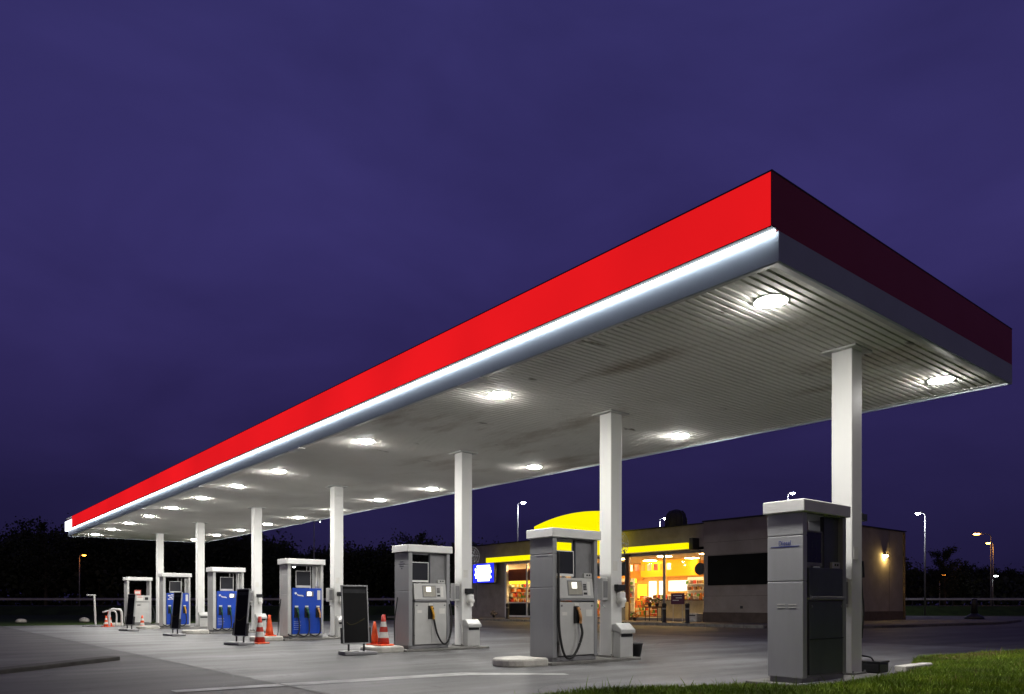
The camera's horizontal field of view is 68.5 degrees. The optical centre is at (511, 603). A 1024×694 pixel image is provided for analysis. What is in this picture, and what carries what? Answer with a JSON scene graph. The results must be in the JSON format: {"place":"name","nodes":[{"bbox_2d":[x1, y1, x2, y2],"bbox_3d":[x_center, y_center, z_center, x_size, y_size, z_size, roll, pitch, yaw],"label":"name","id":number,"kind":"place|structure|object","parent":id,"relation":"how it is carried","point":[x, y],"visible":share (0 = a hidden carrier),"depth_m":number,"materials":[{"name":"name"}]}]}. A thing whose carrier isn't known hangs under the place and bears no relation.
{"place":"outdoors","nodes":[
{"label":"outdoors","id":0,"kind":"place"},
{"bbox_2d":[103,623,158,625],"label":"pump island","id":1,"kind":"structure","parent":0,"point":[118,624],"depth_m":36.38,"materials":[{"name":"concrete"}]},
{"bbox_2d":[123,577,154,623],"bbox_3d":[-18.415,-0.155,37.131,1.312,2.310,0.700,0,0,-39],"label":"fuel pump","id":2,"kind":"object","parent":1,"relation":"on","point":[143,606],"visible":0.86,"depth_m":36.91,"materials":[{"name":"grey metal"}]},
{"bbox_2d":[136,625,207,628],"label":"pump island","id":3,"kind":"structure","parent":0,"point":[148,627],"depth_m":31.40,"materials":[{"name":"concrete"}]},
{"bbox_2d":[158,573,191,627],"bbox_3d":[-14.402,-0.155,32.153,1.190,2.310,0.788,0,0,-39],"label":"fuel pump","id":4,"kind":"object","parent":3,"relation":"on","point":[165,607],"visible":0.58,"depth_m":31.92,"materials":[{"name":"blue metal"}]},
{"bbox_2d":[3,621,1019,693],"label":"forecourt","id":5,"kind":"structure","parent":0,"point":[669,659],"depth_m":13.96,"materials":[{"name":"concrete"}]},
{"bbox_2d":[82,594,103,626],"bbox_3d":[-19.420,0.302,34.854,0.800,1.495,0.400,0,0,-4],"label":"metal post","id":6,"kind":"object","parent":5,"relation":"on","point":[94,601],"visible":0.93,"depth_m":34.82,"materials":[{"name":"white metal"}]},
{"bbox_2d":[102,616,110,626],"bbox_3d":[-18.551,0.790,34.366,0.263,0.520,0.263,0,0,28],"label":"traffic cone","id":7,"kind":"object","parent":5,"relation":"on","point":[106,623],"visible":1,"depth_m":34.31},
{"bbox_2d":[102,608,122,626],"bbox_3d":[-18.554,0.624,34.934,0.924,0.854,0.490,0,0,-19],"label":"hoop barrier","id":8,"kind":"object","parent":5,"relation":"on","point":[113,610],"visible":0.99,"depth_m":34.84,"materials":[{"name":"white metal"}]},
{"bbox_2d":[118,594,138,630],"bbox_3d":[-15.018,0.329,29.500,0.715,1.442,0.500,0,0,37],"label":"poster stand","id":9,"kind":"object","parent":5,"relation":"on","point":[130,612],"visible":1,"depth_m":29.50,"materials":[{"name":"grey plastic"}]},
{"bbox_2d":[140,615,144,625],"bbox_3d":[-15.836,0.770,32.196,0.284,0.560,0.284,0,0,-39],"label":"traffic cone","id":10,"kind":"object","parent":5,"relation":"on","point":[142,622],"visible":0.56,"depth_m":32.15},
{"bbox_2d":[163,592,185,635],"bbox_3d":[-11.123,0.329,24.807,0.715,1.442,0.500,0,0,43],"label":"poster stand","id":11,"kind":"object","parent":5,"relation":"on","point":[175,623],"visible":1,"depth_m":24.79,"materials":[{"name":"grey plastic"}]},
{"bbox_2d":[198,612,207,626],"bbox_3d":[-13.745,0.704,33.478,0.400,0.683,0.245,0,0,-39],"label":"litter bin","id":12,"kind":"object","parent":5,"relation":"on","point":[202,619],"visible":0.9,"depth_m":33.41,"materials":[{"name":"white plastic"}]},
{"bbox_2d":[181,629,265,633],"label":"pump island","id":13,"kind":"structure","parent":5,"relation":"on","point":[199,631],"depth_m":26.37,"materials":[{"name":"concrete"}]},
{"bbox_2d":[206,567,245,631],"bbox_3d":[-10.339,-0.155,27.208,1.190,2.310,0.788,0,0,-39],"label":"fuel pump","id":14,"kind":"object","parent":13,"relation":"on","point":[221,608],"visible":0.74,"depth_m":26.93,"materials":[{"name":"blue metal"}]},
{"bbox_2d":[255,614,266,630],"bbox_3d":[-9.427,0.704,28.224,0.400,0.683,0.245,0,0,-39],"label":"litter bin","id":15,"kind":"object","parent":13,"relation":"on","point":[264,617],"visible":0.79,"depth_m":28.19,"materials":[{"name":"white plastic"}]},
{"bbox_2d":[224,589,254,645],"bbox_3d":[-6.981,0.329,19.279,0.715,1.442,0.500,0,0,40],"label":"poster stand","id":16,"kind":"object","parent":5,"relation":"on","point":[240,625],"visible":1,"depth_m":19.27,"materials":[{"name":"grey plastic"}]},
{"bbox_2d":[254,616,269,643],"bbox_3d":[-6.662,0.690,19.867,0.365,0.720,0.365,0,0,39],"label":"traffic cone","id":17,"kind":"object","parent":5,"relation":"on","point":[259,637],"visible":0.88,"depth_m":19.79,"materials":[{"name":"plastic"}]},
{"bbox_2d":[249,636,340,640],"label":"pump island","id":18,"kind":"structure","parent":5,"relation":"on","point":[271,638],"depth_m":21.45,"materials":[{"name":"concrete"}]},
{"bbox_2d":[264,615,276,635],"bbox_3d":[-6.914,0.615,21.433,0.304,0.600,0.304,0,0,-39],"label":"traffic cone","id":19,"kind":"object","parent":18,"relation":"on","point":[269,629],"visible":0.95,"depth_m":21.37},
{"bbox_2d":[277,558,324,638],"bbox_3d":[-6.245,-0.155,22.094,1.358,2.310,0.788,0,0,-39],"label":"fuel pump","id":20,"kind":"object","parent":18,"relation":"on","point":[301,609],"visible":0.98,"depth_m":21.91,"materials":[{"name":"blue metal"}]},
{"bbox_2d":[335,616,341,636],"bbox_3d":[-5.205,0.704,23.087,0.400,0.683,0.245,0,0,-39],"label":"litter bin","id":21,"kind":"object","parent":18,"relation":"on","point":[338,623],"visible":0.48,"depth_m":22.95,"materials":[{"name":"white plastic"}]},
{"bbox_2d":[8,642,659,693],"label":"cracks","id":22,"kind":"object","parent":5,"relation":"on","point":[276,651],"visible":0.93,"depth_m":10.70,"materials":[{"name":"black concrete"}]},
{"bbox_2d":[338,585,376,655],"bbox_3d":[-3.219,0.329,15.565,0.715,1.442,0.500,0,0,-36],"label":"poster stand","id":23,"kind":"object","parent":5,"relation":"on","point":[355,629],"visible":1,"depth_m":15.58,"materials":[{"name":"grey plastic"}]},
{"bbox_2d":[171,672,560,691],"bbox_3d":[-1.792,1.046,10.465,5.390,0.001,0.977,0,0,-25],"label":"road marking","id":24,"kind":"object","parent":5,"relation":"on","point":[355,680],"visible":1,"depth_m":10.41,"materials":[{"name":"paint"}]},
{"bbox_2d":[360,645,488,652],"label":"pump island","id":25,"kind":"structure","parent":5,"relation":"on","point":[388,649],"depth_m":16.41,"materials":[{"name":"concrete"}]},
{"bbox_2d":[366,622,377,644],"bbox_3d":[-3.074,0.655,16.823,0.264,0.520,0.264,0,0,33],"label":"traffic cone","id":26,"kind":"object","parent":25,"relation":"on","point":[374,637],"visible":0.77,"depth_m":16.76,"materials":[{"name":"plastic"}]},
{"bbox_2d":[373,615,393,645],"bbox_3d":[-2.820,0.575,16.514,0.345,0.680,0.345,0,0,-39],"label":"traffic cone","id":27,"kind":"object","parent":25,"relation":"on","point":[383,639],"visible":1,"depth_m":16.44,"materials":[{"name":"plastic"}]},
{"bbox_2d":[392,544,452,648],"bbox_3d":[-2.076,-0.155,17.020,1.358,2.310,0.782,0,0,-39],"label":"fuel pump","id":28,"kind":"object","parent":25,"relation":"on","point":[423,612],"visible":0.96,"depth_m":16.84,"materials":[{"name":"grey metal"}]},
{"bbox_2d":[414,603,445,644],"bbox_3d":[-1.830,0.435,16.905,0.845,0.930,0.051,0,0,-39],"label":"panel","id":29,"kind":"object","parent":28,"relation":"in","point":[424,629],"depth_m":16.85,"materials":[{"name":"grey metal"}]},
{"bbox_2d":[463,619,481,645],"bbox_3d":[-0.951,0.704,17.910,0.400,0.683,0.245,0,0,-39],"label":"litter bin","id":30,"kind":"object","parent":25,"relation":"on","point":[471,632],"visible":0.96,"depth_m":17.84,"materials":[{"name":"white plastic"}]},
{"bbox_2d":[65,169,1011,674],"bbox_3d":[-7.819,-1.758,26.239,7.144,5.527,41.826,0,0,-39],"label":"canopy","id":31,"kind":"object","parent":5,"relation":"on","point":[647,343],"visible":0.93,"depth_m":12.30,"materials":[{"name":"metal"}]},
{"bbox_2d":[250,591,252,605],"bbox_3d":[-9.829,-0.205,28.268,0.165,0.571,0.178,0,0,-39],"label":"equipment box","id":32,"kind":"object","parent":31,"relation":"attached to","point":[251,596],"visible":0.64,"depth_m":28.20,"materials":[{"name":"grey metal"}]},
{"bbox_2d":[256,594,262,605],"bbox_3d":[-9.480,-0.150,28.262,0.215,0.440,0.140,0,0,-39],"label":"paper dispenser","id":33,"kind":"object","parent":31,"relation":"attached to","point":[260,601],"visible":1,"depth_m":28.23,"materials":[{"name":"white plastic"}]},
{"bbox_2d":[271,470,286,472],"bbox_3d":[-6.391,-3.630,20.608,0.430,0.060,0.430,0,0,-39],"label":"downlight","id":34,"kind":"object","parent":31,"relation":"attached to","point":[279,471],"visible":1,"depth_m":20.51,"materials":[{"name":"white glass"}]},
{"bbox_2d":[326,588,332,605],"bbox_3d":[-5.606,-0.205,23.130,0.165,0.571,0.178,0,0,-39],"label":"equipment box","id":35,"kind":"object","parent":31,"relation":"attached to","point":[329,595],"visible":1,"depth_m":23.07,"materials":[{"name":"grey metal"}]},
{"bbox_2d":[356,439,375,443],"bbox_3d":[-3.267,-3.630,16.806,0.430,0.060,0.430,0,0,-39],"label":"downlight","id":36,"kind":"object","parent":31,"relation":"attached to","point":[366,441],"visible":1,"depth_m":16.71,"materials":[{"name":"white glass"}]},
{"bbox_2d":[451,583,459,606],"bbox_3d":[-1.353,-0.205,17.954,0.165,0.571,0.178,0,0,-39],"label":"equipment box","id":37,"kind":"object","parent":31,"relation":"attached to","point":[455,592],"visible":1,"depth_m":17.89,"materials":[{"name":"grey metal"}]},
{"bbox_2d":[465,588,474,606],"bbox_3d":[-1.005,-0.150,17.947,0.215,0.440,0.140,0,0,-39],"label":"paper dispenser","id":38,"kind":"object","parent":31,"relation":"attached to","point":[470,597],"visible":1,"depth_m":17.91,"materials":[{"name":"white plastic"}]},
{"bbox_2d":[472,546,479,605],"bbox_3d":[-0.968,-0.658,18.230,0.451,1.478,0.060,0,0,-39],"label":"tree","id":39,"kind":"object","parent":31,"relation":"attached to","point":[476,569],"visible":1,"depth_m":18.31,"materials":[{"name":"black plant"}]},
{"bbox_2d":[487,391,511,398],"bbox_3d":[-0.220,-3.630,13.098,0.430,0.060,0.430,0,0,-39],"label":"downlight","id":40,"kind":"object","parent":31,"relation":"attached to","point":[500,395],"visible":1,"depth_m":13.02,"materials":[{"name":"white glass"}]},
{"bbox_2d":[526,465,541,468],"bbox_3d":[0.588,-3.630,19.974,0.430,0.060,0.430,0,0,-39],"label":"downlight","id":41,"kind":"object","parent":31,"relation":"attached to","point":[533,467],"visible":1,"depth_m":19.88,"materials":[{"name":"white glass"}]},
{"bbox_2d":[597,578,607,607],"bbox_3d":[1.708,-0.205,14.230,0.165,0.571,0.178,0,0,-39],"label":"equipment box","id":42,"kind":"object","parent":31,"relation":"attached to","point":[602,589],"visible":0.85,"depth_m":14.16,"materials":[{"name":"grey metal"}]},
{"bbox_2d":[614,584,626,606],"bbox_3d":[2.056,-0.150,14.223,0.215,0.440,0.140,0,0,-39],"label":"paper dispenser","id":43,"kind":"object","parent":31,"relation":"attached to","point":[621,598],"visible":1,"depth_m":14.18,"materials":[{"name":"white plastic"}]},
{"bbox_2d":[622,532,627,607],"bbox_3d":[2.092,-0.658,14.506,0.451,1.478,0.060,0,0,-39],"label":"hose reel","id":44,"kind":"object","parent":31,"relation":"attached to","point":[624,556],"visible":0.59,"depth_m":14.59,"materials":[{"name":"plastic"}]},
{"bbox_2d":[670,433,689,437],"bbox_3d":[3.635,-3.630,16.266,0.430,0.060,0.430,0,0,-39],"label":"downlight","id":45,"kind":"object","parent":31,"relation":"attached to","point":[681,435],"visible":1,"depth_m":16.18,"materials":[{"name":"white glass"}]},
{"bbox_2d":[752,293,789,308],"bbox_3d":[3.113,-3.630,9.042,0.430,0.060,0.430,0,0,-39],"label":"downlight","id":46,"kind":"object","parent":31,"relation":"attached to","point":[772,300],"visible":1,"depth_m":8.98,"materials":[{"name":"white glass"}]},
{"bbox_2d":[846,578,847,606],"bbox_3d":[4.647,-0.085,10.653,0.165,0.571,0.178,0,0,-39],"label":"equipment box","id":47,"kind":"object","parent":31,"relation":"attached to","point":[846,592],"visible":0.17,"depth_m":10.61,"materials":[{"name":"grey metal"}]},
{"bbox_2d":[862,513,866,637],"bbox_3d":[5.077,-0.421,11.004,0.354,1.848,0.080,0,0,-39],"label":"air hose","id":48,"kind":"object","parent":31,"relation":"hanging from","point":[864,517],"visible":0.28,"depth_m":11.06,"materials":[{"name":"black plastic"}]},
{"bbox_2d":[926,375,955,383],"bbox_3d":[6.969,-3.630,12.210,0.430,0.060,0.430,0,0,-39],"label":"downlight","id":49,"kind":"object","parent":31,"relation":"attached to","point":[941,379],"visible":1,"depth_m":12.13,"materials":[{"name":"white glass"}]},
{"bbox_2d":[492,656,640,667],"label":"pump island","id":50,"kind":"structure","parent":5,"relation":"on","point":[516,661],"depth_m":12.71,"materials":[{"name":"concrete"}]},
{"bbox_2d":[526,527,600,661],"bbox_3d":[0.960,-0.155,13.458,1.190,2.310,0.782,0,0,-39],"label":"fuel pump","id":51,"kind":"object","parent":50,"relation":"on","point":[563,617],"visible":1,"depth_m":13.21,"materials":[{"name":"grey metal"}]},
{"bbox_2d":[558,602,593,655],"bbox_3d":[1.141,0.435,13.289,0.845,0.930,0.051,0,0,-39],"label":"panel","id":52,"kind":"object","parent":51,"relation":"in","point":[570,631],"depth_m":13.25,"materials":[{"name":"grey metal"}]},
{"bbox_2d":[612,623,634,657],"bbox_3d":[2.109,0.704,14.186,0.400,0.683,0.245,0,0,-39],"label":"litter bin","id":53,"kind":"object","parent":50,"relation":"on","point":[623,639],"visible":0.97,"depth_m":14.11,"materials":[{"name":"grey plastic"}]},
{"bbox_2d":[633,641,642,656],"bbox_3d":[2.372,0.883,14.606,0.350,0.335,0.350,0,0,-39],"label":"bucket","id":54,"kind":"object","parent":5,"relation":"on","point":[637,648],"visible":0.52,"depth_m":14.47,"materials":[{"name":"black plastic"}]},
{"bbox_2d":[745,673,886,685],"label":"pump island","id":55,"kind":"structure","parent":5,"relation":"on","point":[765,680],"depth_m":9.95,"materials":[{"name":"concrete"}]},
{"bbox_2d":[763,498,850,684],"bbox_3d":[3.870,-0.130,9.873,1.245,2.360,0.582,0,0,-39],"label":"fuel pump","id":56,"kind":"object","parent":55,"relation":"on","point":[806,624],"visible":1,"depth_m":9.61,"materials":[{"name":"grey metal"}]},
{"bbox_2d":[807,602,842,674],"bbox_3d":[4.063,0.435,9.733,0.845,0.930,0.042,0,0,-39],"label":"door","id":57,"kind":"structure","parent":56,"relation":"in","point":[824,619],"depth_m":9.69,"materials":[{"name":"metal"}]},
{"bbox_2d":[862,655,889,673],"bbox_3d":[5.283,0.854,11.169,0.845,0.351,0.320,0,0,-43],"label":"battery box","id":58,"kind":"object","parent":5,"relation":"on","point":[871,665],"visible":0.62,"depth_m":11.19,"materials":[{"name":"black plastic"}]},
{"bbox_2d":[0,616,1023,693],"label":"asphalt road","id":59,"kind":"structure","parent":0,"point":[18,647],"depth_m":14.53,"materials":[{"name":"asphalt"}]},
{"bbox_2d":[0,656,119,673],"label":"traffic island","id":60,"kind":"structure","parent":59,"relation":"on","point":[31,667],"depth_m":12.49,"materials":[{"name":"concrete"}]},
{"bbox_2d":[2,626,328,693],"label":"joint strip","id":61,"kind":"object","parent":59,"relation":"on","point":[193,666],"visible":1,"depth_m":12.28,"materials":[{"name":"black rubber"}]},
{"bbox_2d":[387,616,765,627],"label":"kerb","id":62,"kind":"structure","parent":59,"relation":"on","point":[674,624],"depth_m":36.16,"materials":[{"name":"concrete"}]},
{"bbox_2d":[0,606,1023,614],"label":"road bank","id":63,"kind":"structure","parent":0,"point":[390,610],"depth_m":72.49,"materials":[{"name":"green plant"}]},
{"bbox_2d":[0,598,1023,605],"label":"guard rail","id":64,"kind":"object","parent":63,"relation":"on","point":[391,599],"visible":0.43,"depth_m":75.00,"materials":[{"name":"metal"}]},
{"bbox_2d":[0,605,1023,625],"bbox_3d":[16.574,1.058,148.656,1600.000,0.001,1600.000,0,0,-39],"label":"ground","id":65,"kind":"structure","parent":0,"point":[32,620],"depth_m":52.91,"materials":[{"name":"green plant"}]},
{"bbox_2d":[15,619,26,622],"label":"stone","id":66,"kind":"object","parent":65,"relation":"on","point":[20,620],"visible":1,"depth_m":42.64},
{"bbox_2d":[13,515,64,604],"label":"tree","id":67,"kind":"object","parent":65,"relation":"on","point":[41,525],"visible":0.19,"depth_m":109.99,"materials":[{"name":"black plant"}]},
{"bbox_2d":[8,524,75,605],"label":"tree","id":68,"kind":"object","parent":65,"relation":"on","point":[45,554],"visible":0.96,"depth_m":99.39,"materials":[{"name":"green plant"}]},
{"bbox_2d":[79,554,86,605],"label":"street lamp","id":69,"kind":"object","parent":65,"relation":"on","point":[79,575],"visible":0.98,"depth_m":96.94,"materials":[{"name":"orange"}]},
{"bbox_2d":[79,617,89,621],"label":"stone","id":70,"kind":"object","parent":65,"relation":"on","point":[84,619],"visible":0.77,"depth_m":43.42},
{"bbox_2d":[233,539,306,604],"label":"tree","id":71,"kind":"object","parent":65,"relation":"on","point":[284,553],"visible":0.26,"depth_m":104.35,"materials":[{"name":"black plant"}]},
{"bbox_2d":[313,520,321,558],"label":"street lamp","id":72,"kind":"object","parent":65,"relation":"on","point":[314,540],"visible":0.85,"depth_m":97.97,"materials":[{"name":"grey"}]},
{"bbox_2d":[384,528,453,582],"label":"tree","id":73,"kind":"object","parent":65,"relation":"on","point":[420,539],"visible":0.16,"depth_m":91.95,"materials":[{"name":"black plant"}]},
{"bbox_2d":[423,537,482,595],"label":"tree","id":74,"kind":"object","parent":65,"relation":"on","point":[453,561],"visible":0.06,"depth_m":88.14,"materials":[{"name":"black plant"}]},
{"bbox_2d":[0,513,1023,605],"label":"woodland","id":75,"kind":"object","parent":65,"relation":"on","point":[107,565],"visible":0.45,"depth_m":104.34,"materials":[{"name":"green plant"}]},
{"bbox_2d":[517,502,525,540],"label":"street lamp","id":76,"kind":"object","parent":65,"relation":"on","point":[517,518],"visible":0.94,"depth_m":79.96,"materials":[{"name":"grey"}]},
{"bbox_2d":[914,512,925,615],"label":"street lamp","id":77,"kind":"object","parent":65,"relation":"on","point":[917,513],"visible":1,"depth_m":67.95,"materials":[{"name":"grey"}]},
{"bbox_2d":[926,543,964,605],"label":"tree","id":78,"kind":"object","parent":65,"relation":"on","point":[946,569],"visible":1,"depth_m":111.65,"materials":[{"name":"green plant"}]},
{"bbox_2d":[974,533,991,605],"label":"street lamp","id":79,"kind":"object","parent":65,"relation":"on","point":[990,568],"visible":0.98,"depth_m":94.96,"materials":[{"name":"grey"}]},
{"bbox_2d":[986,542,993,605],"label":"street lamp","id":80,"kind":"object","parent":65,"relation":"on","point":[993,570],"visible":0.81,"depth_m":109.93,"materials":[{"name":"grey"}]},
{"bbox_2d":[0,0,1023,604],"label":"sky","id":81,"kind":"structure","parent":0,"point":[217,217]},
{"bbox_2d":[645,606,661,620],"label":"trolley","id":82,"kind":"object","parent":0,"point":[649,607],"visible":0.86,"depth_m":40.38,"materials":[{"name":"brown metal"}]},
{"bbox_2d":[645,598,652,605],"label":"potted plant","id":83,"kind":"object","parent":82,"relation":"on","point":[649,600],"visible":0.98,"depth_m":40.74,"materials":[{"name":"plant"}]},
{"bbox_2d":[652,597,661,605],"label":"potted plant","id":84,"kind":"object","parent":82,"relation":"on","point":[655,602],"visible":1,"depth_m":40.34,"materials":[{"name":"plant"}]},
{"bbox_2d":[472,511,906,622],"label":"shop building","id":85,"kind":"structure","parent":0,"point":[731,554],"depth_m":42.31,"materials":[{"name":"concrete"}]},
{"bbox_2d":[473,562,496,582],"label":"lit sign","id":86,"kind":"object","parent":85,"relation":"attached to","point":[486,572],"visible":0.91,"depth_m":52.66,"materials":[{"name":"plastic"}]},
{"bbox_2d":[507,562,526,616],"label":"window","id":87,"kind":"structure","parent":85,"relation":"in","point":[518,562],"depth_m":50.54,"materials":[{"name":"beige"}]},
{"bbox_2d":[520,587,529,599],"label":"shelf unit","id":88,"kind":"object","parent":85,"relation":"on","point":[525,592],"visible":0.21,"depth_m":51.98,"materials":[{"name":"white ceramic"}]},
{"bbox_2d":[527,562,529,616],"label":"window","id":89,"kind":"structure","parent":85,"relation":"in","point":[527,562],"depth_m":50.25,"materials":[{"name":"beige metal"}]},
{"bbox_2d":[509,584,689,614],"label":"shop stock","id":90,"kind":"object","parent":85,"relation":"in","point":[640,605],"visible":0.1,"depth_m":51.77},
{"bbox_2d":[622,578,634,616],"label":"shelf unit","id":91,"kind":"object","parent":85,"relation":"on","point":[632,603],"visible":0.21,"depth_m":45.84,"materials":[{"name":"white ceramic"}]},
{"bbox_2d":[630,553,663,619],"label":"window","id":92,"kind":"structure","parent":85,"relation":"in","point":[639,618],"depth_m":41.89,"materials":[{"name":"grey glass"}]},
{"bbox_2d":[665,509,686,525],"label":"roof dome","id":93,"kind":"structure","parent":85,"relation":"on","point":[675,517],"depth_m":49.35,"materials":[{"name":"black plastic"}]},
{"bbox_2d":[658,599,703,617],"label":"counter front","id":94,"kind":"object","parent":85,"relation":"on","point":[675,610],"visible":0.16,"depth_m":41.44,"materials":[{"name":"brown wood"}]},
{"bbox_2d":[664,550,703,620],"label":"window","id":95,"kind":"structure","parent":85,"relation":"in","point":[665,554],"depth_m":41.13,"materials":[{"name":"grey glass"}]},
{"bbox_2d":[683,577,703,599],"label":"shelf unit","id":96,"kind":"object","parent":85,"relation":"on","point":[693,591],"visible":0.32,"depth_m":43.43,"materials":[{"name":"white metal"}]},
{"bbox_2d":[694,563,703,574],"bbox_3d":[9.811,-2.170,39.229,0.100,1.320,0.640,0,0,-39],"label":"hanging disc","id":97,"kind":"object","parent":85,"relation":"hanging from","point":[699,568],"visible":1,"depth_m":39.20,"materials":[{"name":"black plastic"}]},
{"bbox_2d":[450,615,1021,627],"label":"pavement","id":98,"kind":"structure","parent":0,"point":[916,621],"depth_m":38.60,"materials":[{"name":"concrete"}]},
{"bbox_2d":[505,603,508,618],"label":"bollard","id":99,"kind":"object","parent":98,"relation":"on","point":[507,610],"visible":1,"depth_m":46.71,"materials":[{"name":"grey plastic"}]},
{"bbox_2d":[622,602,628,619],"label":"display stand","id":100,"kind":"object","parent":98,"relation":"on","point":[625,613],"visible":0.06,"depth_m":42.74,"materials":[{"name":"beige plastic"}]},
{"bbox_2d":[630,612,638,620],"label":"potted plant","id":101,"kind":"object","parent":98,"relation":"on","point":[635,617],"visible":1,"depth_m":41.85,"materials":[{"name":"plant"}]},
{"bbox_2d":[662,603,666,622],"bbox_3d":[7.504,0.440,37.074,0.260,0.980,0.260,0,0,-39],"label":"bollard","id":102,"kind":"object","parent":98,"relation":"on","point":[664,605],"visible":1,"depth_m":36.99,"materials":[{"name":"black plastic"}]},
{"bbox_2d":[671,593,684,621],"bbox_3d":[8.697,0.180,39.478,0.066,1.500,0.840,0,0,-39],"label":"notice board","id":103,"kind":"object","parent":98,"relation":"on","point":[677,598],"visible":1,"depth_m":39.39,"materials":[{"name":"black plastic"}]},
{"bbox_2d":[685,603,689,622],"bbox_3d":[8.393,0.440,35.992,0.260,0.980,0.260,0,0,-39],"label":"bollard","id":104,"kind":"object","parent":98,"relation":"on","point":[687,608],"visible":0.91,"depth_m":35.90,"materials":[{"name":"grey plastic"}]},
{"bbox_2d":[689,613,702,621],"bbox_3d":[9.517,0.705,39.343,0.510,0.450,0.750,0,0,-39],"label":"shop crate","id":105,"kind":"object","parent":98,"relation":"on","point":[695,617],"visible":0.74,"depth_m":39.07,"materials":[{"name":"black plastic"}]},
{"bbox_2d":[964,599,984,618],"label":"marker bollard","id":106,"kind":"object","parent":98,"relation":"on","point":[973,614],"visible":0.94,"depth_m":46.23,"materials":[{"name":"black plastic"}]},
{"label":"grass verge","id":107,"kind":"structure","parent":0,"visible":0},
{"bbox_2d":[514,646,1023,693],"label":"grass","id":108,"kind":"structure","parent":107,"relation":"on","point":[989,672],"depth_m":8.68,"materials":[{"name":"plant"}]},
{"bbox_2d":[895,662,932,672],"bbox_3d":[6.345,1.000,11.866,1.000,0.100,0.180,0,0,-39],"label":"kerb stone","id":109,"kind":"object","parent":107,"relation":"on","point":[904,667],"visible":0.65,"depth_m":11.61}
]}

